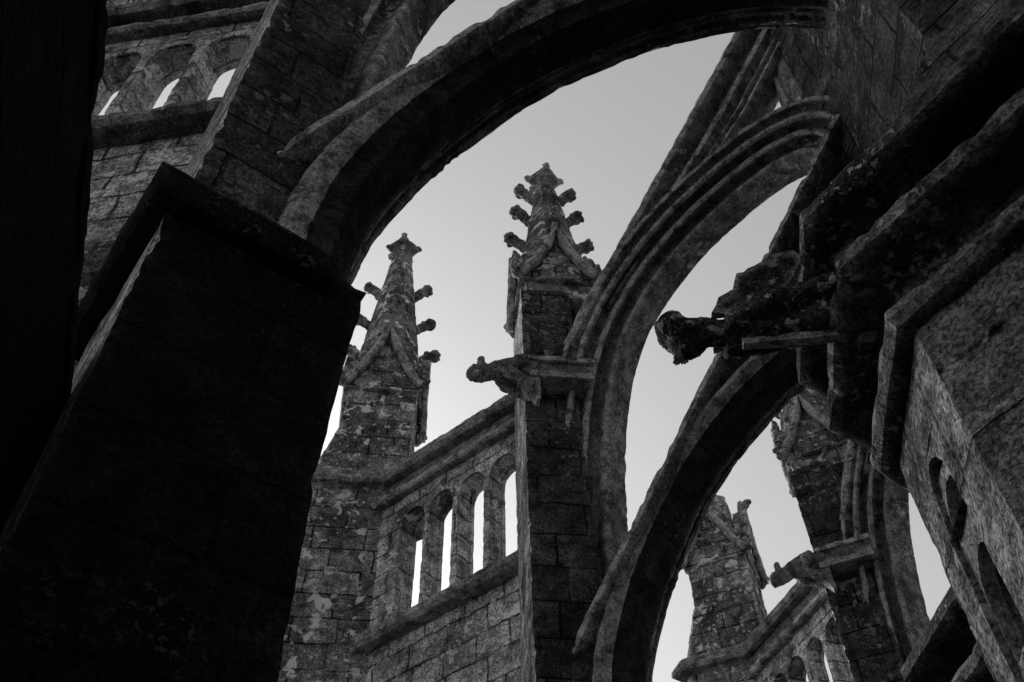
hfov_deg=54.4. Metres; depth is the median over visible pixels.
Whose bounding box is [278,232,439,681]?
buttress tower
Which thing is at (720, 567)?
buttress tower
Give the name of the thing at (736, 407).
flying buttress
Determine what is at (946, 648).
clerestory pier
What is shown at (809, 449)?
buttress pier
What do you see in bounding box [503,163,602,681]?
buttress pier
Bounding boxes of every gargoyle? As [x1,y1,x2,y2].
[465,353,593,405]
[654,251,877,365]
[768,533,875,591]
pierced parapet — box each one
[72,0,269,376]
[349,395,520,681]
[737,580,854,681]
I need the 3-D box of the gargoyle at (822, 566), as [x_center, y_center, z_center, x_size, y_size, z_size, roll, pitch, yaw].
[4.428,3.268,14.196,1.556,0.721,0.518,-25,-55,18]
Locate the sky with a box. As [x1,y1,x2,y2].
[100,0,951,681]
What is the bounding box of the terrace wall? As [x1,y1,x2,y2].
[0,0,106,535]
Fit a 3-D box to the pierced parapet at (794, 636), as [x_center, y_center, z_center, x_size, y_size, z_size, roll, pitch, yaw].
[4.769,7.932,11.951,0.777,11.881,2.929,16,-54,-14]
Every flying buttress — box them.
[278,0,827,285]
[341,0,454,107]
[562,28,834,588]
[573,113,845,681]
[839,438,929,658]
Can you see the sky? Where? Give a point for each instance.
(608, 133)
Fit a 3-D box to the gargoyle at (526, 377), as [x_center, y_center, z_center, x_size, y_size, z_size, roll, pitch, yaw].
[0.219,0.468,11.886,1.556,0.721,0.518,-1,-51,-1]
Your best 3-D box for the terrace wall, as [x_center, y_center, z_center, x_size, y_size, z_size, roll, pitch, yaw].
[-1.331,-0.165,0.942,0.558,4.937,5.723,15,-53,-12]
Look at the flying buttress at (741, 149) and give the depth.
12.88 m
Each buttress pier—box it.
[0,0,370,681]
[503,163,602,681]
[770,388,905,681]
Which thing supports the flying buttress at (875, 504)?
attached to the buttress pier at (809, 449)
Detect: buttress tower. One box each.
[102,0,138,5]
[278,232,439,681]
[671,494,768,681]
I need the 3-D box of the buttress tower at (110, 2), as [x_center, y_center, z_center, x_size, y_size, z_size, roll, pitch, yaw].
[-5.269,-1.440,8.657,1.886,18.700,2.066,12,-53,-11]
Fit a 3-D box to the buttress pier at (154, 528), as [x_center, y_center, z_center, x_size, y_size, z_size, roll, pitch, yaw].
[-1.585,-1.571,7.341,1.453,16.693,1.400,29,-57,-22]
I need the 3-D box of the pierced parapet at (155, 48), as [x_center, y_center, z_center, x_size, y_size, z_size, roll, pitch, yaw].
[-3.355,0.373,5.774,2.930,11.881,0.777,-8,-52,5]
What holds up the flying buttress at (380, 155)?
attached to the buttress pier at (154, 528)
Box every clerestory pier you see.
[760,28,994,681]
[795,0,1023,681]
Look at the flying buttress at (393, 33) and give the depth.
8.37 m
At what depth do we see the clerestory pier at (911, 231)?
4.19 m
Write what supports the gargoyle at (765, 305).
on the clerestory pier at (911, 231)

